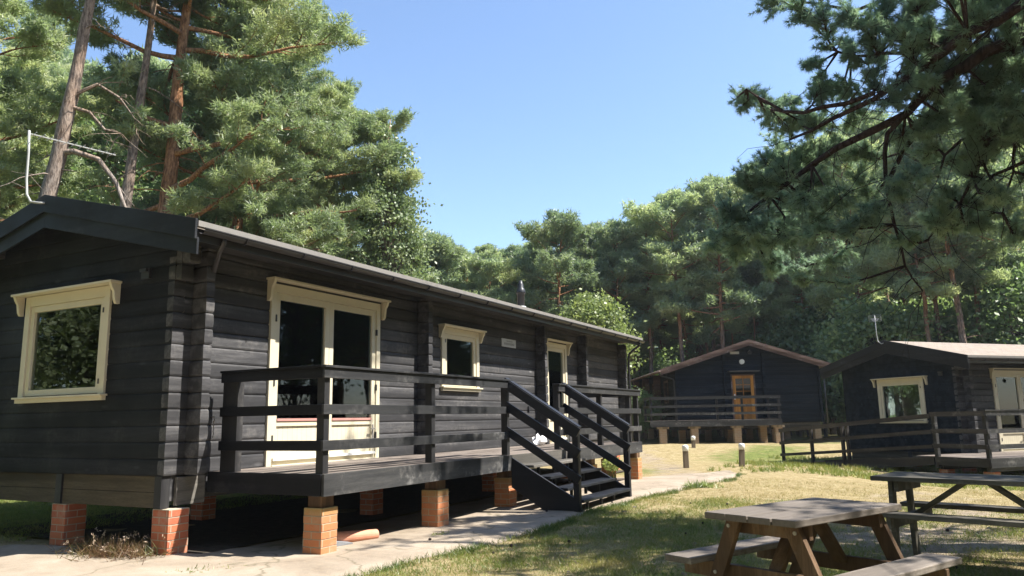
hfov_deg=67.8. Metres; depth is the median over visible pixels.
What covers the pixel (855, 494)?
dry grass
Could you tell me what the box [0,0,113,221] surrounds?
pine tree
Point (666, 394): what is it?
side window
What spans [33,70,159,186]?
pine tree
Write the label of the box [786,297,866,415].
leafy tree
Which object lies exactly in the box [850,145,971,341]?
pine tree
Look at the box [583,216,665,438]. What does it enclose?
pine tree
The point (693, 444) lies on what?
path light
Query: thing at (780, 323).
pine tree
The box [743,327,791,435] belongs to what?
leafy tree
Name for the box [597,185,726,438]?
pine tree
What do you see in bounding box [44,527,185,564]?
weed clump
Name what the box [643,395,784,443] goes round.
raised deck
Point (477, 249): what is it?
pine tree
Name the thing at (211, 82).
pine tree
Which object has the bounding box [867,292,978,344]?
leafy tree
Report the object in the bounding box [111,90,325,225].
pine tree
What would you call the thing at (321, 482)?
raised deck
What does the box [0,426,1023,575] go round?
ground
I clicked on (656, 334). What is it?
pine tree
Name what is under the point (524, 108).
sky
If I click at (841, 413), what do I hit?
bush
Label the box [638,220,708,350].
pine tree
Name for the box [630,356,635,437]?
tree trunk
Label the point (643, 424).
bush
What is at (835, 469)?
grass beside ramp
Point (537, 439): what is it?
white cloth
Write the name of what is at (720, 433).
tree trunk
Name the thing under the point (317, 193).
pine tree
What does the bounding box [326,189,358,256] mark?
pine tree
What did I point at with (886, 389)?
window
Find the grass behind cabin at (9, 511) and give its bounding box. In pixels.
[0,493,307,543]
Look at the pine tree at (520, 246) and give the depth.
54.94 m
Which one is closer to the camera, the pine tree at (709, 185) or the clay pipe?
the clay pipe
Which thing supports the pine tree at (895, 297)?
on the ground at (658, 459)
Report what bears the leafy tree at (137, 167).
on the ground at (658, 459)
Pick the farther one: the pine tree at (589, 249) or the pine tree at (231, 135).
the pine tree at (589, 249)
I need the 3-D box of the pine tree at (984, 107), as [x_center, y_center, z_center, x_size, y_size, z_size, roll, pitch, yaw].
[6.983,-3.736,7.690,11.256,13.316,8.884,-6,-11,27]
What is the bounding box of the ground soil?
[0,469,623,552]
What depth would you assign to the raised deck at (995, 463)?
19.07 m
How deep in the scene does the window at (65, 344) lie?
9.33 m
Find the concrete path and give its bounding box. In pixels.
[0,470,736,575]
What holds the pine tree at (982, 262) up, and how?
on the ground at (658, 459)
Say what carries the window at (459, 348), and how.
in the log cabin at (128, 336)
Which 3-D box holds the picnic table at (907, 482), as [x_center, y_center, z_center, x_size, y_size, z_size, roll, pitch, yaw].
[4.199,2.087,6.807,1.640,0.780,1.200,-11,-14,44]
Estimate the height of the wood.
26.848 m
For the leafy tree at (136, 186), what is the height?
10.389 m
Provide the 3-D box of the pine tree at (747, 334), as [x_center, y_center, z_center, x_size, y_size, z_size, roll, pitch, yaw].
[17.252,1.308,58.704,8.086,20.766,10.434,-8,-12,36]
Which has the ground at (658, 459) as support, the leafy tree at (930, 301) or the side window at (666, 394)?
the leafy tree at (930, 301)
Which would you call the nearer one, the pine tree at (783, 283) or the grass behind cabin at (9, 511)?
the grass behind cabin at (9, 511)
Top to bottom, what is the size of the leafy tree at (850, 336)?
8.685 m
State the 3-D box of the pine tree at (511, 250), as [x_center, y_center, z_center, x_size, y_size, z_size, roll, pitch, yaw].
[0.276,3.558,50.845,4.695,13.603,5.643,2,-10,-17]
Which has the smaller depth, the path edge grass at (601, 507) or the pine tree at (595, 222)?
the path edge grass at (601, 507)
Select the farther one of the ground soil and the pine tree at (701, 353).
the pine tree at (701, 353)
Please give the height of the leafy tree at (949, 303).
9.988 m
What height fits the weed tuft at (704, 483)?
0.179 m
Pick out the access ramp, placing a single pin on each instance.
(893, 462)
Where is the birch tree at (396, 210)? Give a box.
[344,119,444,281]
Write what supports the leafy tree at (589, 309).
on the ground at (658, 459)
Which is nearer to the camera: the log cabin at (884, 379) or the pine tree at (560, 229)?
the log cabin at (884, 379)
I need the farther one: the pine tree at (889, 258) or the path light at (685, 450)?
the pine tree at (889, 258)
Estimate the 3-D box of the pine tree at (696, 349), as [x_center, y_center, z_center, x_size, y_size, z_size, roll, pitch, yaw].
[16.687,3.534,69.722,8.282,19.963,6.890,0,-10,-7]
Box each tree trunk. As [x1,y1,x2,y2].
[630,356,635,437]
[652,331,658,437]
[698,299,722,436]
[751,317,763,435]
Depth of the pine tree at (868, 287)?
44.95 m
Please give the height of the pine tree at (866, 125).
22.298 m
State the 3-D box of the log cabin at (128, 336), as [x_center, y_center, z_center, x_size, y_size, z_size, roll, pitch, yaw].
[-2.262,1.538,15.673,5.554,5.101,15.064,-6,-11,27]
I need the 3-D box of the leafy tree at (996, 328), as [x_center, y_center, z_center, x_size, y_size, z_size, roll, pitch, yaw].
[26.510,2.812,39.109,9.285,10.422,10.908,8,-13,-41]
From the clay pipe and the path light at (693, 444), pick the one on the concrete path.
the clay pipe
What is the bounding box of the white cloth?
[532,433,546,444]
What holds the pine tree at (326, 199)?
on the ground at (658, 459)
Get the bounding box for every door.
[263,276,390,466]
[546,338,572,442]
[732,375,755,418]
[988,368,1023,451]
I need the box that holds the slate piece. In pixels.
[336,541,352,545]
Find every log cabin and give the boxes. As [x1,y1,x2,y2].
[0,130,644,554]
[631,339,830,442]
[820,315,1023,473]
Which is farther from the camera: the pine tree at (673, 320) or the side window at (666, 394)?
the pine tree at (673, 320)
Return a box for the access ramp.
[778,414,934,468]
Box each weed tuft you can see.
[165,564,244,572]
[432,530,448,534]
[682,479,724,488]
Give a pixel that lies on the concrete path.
(403, 537)
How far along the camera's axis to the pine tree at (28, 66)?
27.13 m
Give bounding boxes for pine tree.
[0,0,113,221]
[0,26,106,74]
[0,44,103,218]
[2,0,179,218]
[4,60,106,164]
[25,0,369,218]
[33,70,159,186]
[83,0,414,257]
[103,0,217,207]
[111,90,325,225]
[123,43,187,132]
[137,0,362,246]
[242,78,428,267]
[251,116,358,234]
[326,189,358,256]
[398,230,468,290]
[399,238,441,276]
[425,239,464,289]
[450,250,486,292]
[459,247,530,303]
[464,243,502,291]
[491,243,541,310]
[503,241,556,308]
[510,206,599,316]
[518,241,562,310]
[554,226,619,315]
[556,220,644,315]
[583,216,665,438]
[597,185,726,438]
[603,210,712,437]
[608,252,668,437]
[620,235,650,378]
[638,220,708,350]
[647,220,694,433]
[652,239,714,359]
[660,318,705,354]
[664,172,775,438]
[673,203,771,435]
[675,216,741,433]
[691,174,783,433]
[698,0,1023,357]
[705,209,764,331]
[724,168,779,433]
[730,164,821,434]
[750,281,836,431]
[754,208,824,435]
[763,169,836,434]
[765,130,893,434]
[790,132,911,321]
[799,108,894,303]
[819,290,913,307]
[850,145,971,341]
[871,107,1023,342]
[878,144,982,341]
[880,146,1023,342]
[912,129,1023,343]
[975,148,1023,270]
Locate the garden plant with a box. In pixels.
[602,457,621,477]
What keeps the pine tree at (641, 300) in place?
on the ground at (658, 459)
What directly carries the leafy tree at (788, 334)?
on the ground at (658, 459)
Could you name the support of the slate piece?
on the concrete path
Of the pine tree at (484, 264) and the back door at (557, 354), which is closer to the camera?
the back door at (557, 354)
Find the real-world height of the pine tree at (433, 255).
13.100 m
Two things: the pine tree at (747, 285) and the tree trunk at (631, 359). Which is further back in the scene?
the pine tree at (747, 285)
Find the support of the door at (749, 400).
in the log cabin at (752, 367)
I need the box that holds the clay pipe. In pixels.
[337,529,378,541]
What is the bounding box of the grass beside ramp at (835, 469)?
[707,454,1023,490]
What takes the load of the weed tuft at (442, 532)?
on the concrete path
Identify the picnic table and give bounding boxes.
[665,497,961,575]
[870,471,1023,554]
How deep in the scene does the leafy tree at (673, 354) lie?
49.63 m
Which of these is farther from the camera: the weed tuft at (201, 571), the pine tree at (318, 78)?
the pine tree at (318, 78)
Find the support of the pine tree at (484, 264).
on the ground at (658, 459)
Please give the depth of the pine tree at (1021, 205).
40.30 m
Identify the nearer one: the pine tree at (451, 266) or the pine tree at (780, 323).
the pine tree at (451, 266)
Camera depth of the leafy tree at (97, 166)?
33.13 m
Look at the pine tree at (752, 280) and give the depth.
57.50 m
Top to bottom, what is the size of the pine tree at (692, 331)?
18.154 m
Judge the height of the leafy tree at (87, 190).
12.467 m
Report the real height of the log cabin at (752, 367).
4.660 m
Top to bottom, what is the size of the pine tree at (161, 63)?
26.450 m
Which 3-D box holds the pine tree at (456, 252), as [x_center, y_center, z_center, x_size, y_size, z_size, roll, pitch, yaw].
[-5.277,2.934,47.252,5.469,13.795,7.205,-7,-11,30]
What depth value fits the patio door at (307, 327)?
10.55 m
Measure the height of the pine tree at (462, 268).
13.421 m
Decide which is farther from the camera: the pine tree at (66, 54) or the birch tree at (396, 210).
the pine tree at (66, 54)
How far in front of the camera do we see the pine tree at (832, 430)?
52.02 m
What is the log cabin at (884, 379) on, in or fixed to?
on the ground at (658, 459)
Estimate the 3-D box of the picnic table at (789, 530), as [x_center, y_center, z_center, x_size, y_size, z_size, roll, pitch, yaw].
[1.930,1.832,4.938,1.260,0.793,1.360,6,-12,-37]
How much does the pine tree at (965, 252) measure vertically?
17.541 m
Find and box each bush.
[620,385,664,441]
[821,373,845,427]
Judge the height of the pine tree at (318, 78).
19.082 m
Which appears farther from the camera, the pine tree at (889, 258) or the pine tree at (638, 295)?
the pine tree at (638, 295)
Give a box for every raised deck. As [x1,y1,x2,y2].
[207,364,642,554]
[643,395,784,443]
[916,409,1023,474]
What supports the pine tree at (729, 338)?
on the ground at (658, 459)
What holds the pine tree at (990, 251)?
on the ground at (658, 459)
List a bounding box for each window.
[11,279,121,403]
[438,323,486,391]
[663,380,668,403]
[870,376,927,422]
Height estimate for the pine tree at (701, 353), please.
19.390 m
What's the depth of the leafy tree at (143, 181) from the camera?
30.38 m
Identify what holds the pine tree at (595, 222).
on the ground at (658, 459)
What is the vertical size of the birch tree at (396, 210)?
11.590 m
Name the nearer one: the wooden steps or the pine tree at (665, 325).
the wooden steps
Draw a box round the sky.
[0,0,1023,252]
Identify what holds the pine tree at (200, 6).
on the ground at (658, 459)
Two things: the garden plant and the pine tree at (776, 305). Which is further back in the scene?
the pine tree at (776, 305)
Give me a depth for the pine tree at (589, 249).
50.89 m
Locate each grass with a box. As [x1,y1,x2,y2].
[338,472,746,575]
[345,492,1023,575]
[367,477,1023,575]
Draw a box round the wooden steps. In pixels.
[504,378,631,511]
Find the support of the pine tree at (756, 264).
on the ground at (658, 459)
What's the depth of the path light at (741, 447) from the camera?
21.07 m
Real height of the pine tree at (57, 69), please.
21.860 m
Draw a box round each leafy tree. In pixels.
[2,93,190,216]
[6,179,109,212]
[10,116,187,214]
[59,172,209,213]
[68,92,232,223]
[555,287,649,386]
[630,337,700,432]
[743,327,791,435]
[755,297,843,436]
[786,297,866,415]
[800,285,958,415]
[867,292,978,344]
[889,281,990,317]
[932,287,1015,316]
[934,256,1023,344]
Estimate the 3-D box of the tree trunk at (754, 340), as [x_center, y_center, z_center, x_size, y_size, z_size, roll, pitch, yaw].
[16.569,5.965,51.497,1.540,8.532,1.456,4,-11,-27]
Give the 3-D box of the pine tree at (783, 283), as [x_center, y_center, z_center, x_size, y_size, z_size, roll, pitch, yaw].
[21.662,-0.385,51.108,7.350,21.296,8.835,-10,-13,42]
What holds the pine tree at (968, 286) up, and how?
on the ground at (658, 459)
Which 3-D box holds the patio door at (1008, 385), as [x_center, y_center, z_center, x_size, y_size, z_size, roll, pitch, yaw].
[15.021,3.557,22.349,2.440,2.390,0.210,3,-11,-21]
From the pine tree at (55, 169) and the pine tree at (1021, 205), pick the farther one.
the pine tree at (1021, 205)
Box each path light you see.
[682,445,688,467]
[691,436,695,447]
[738,443,744,466]
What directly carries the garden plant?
on the ground at (658, 459)
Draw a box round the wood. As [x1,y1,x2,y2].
[627,305,898,432]
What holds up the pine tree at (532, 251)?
on the ground at (658, 459)
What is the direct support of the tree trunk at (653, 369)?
on the ground at (658, 459)

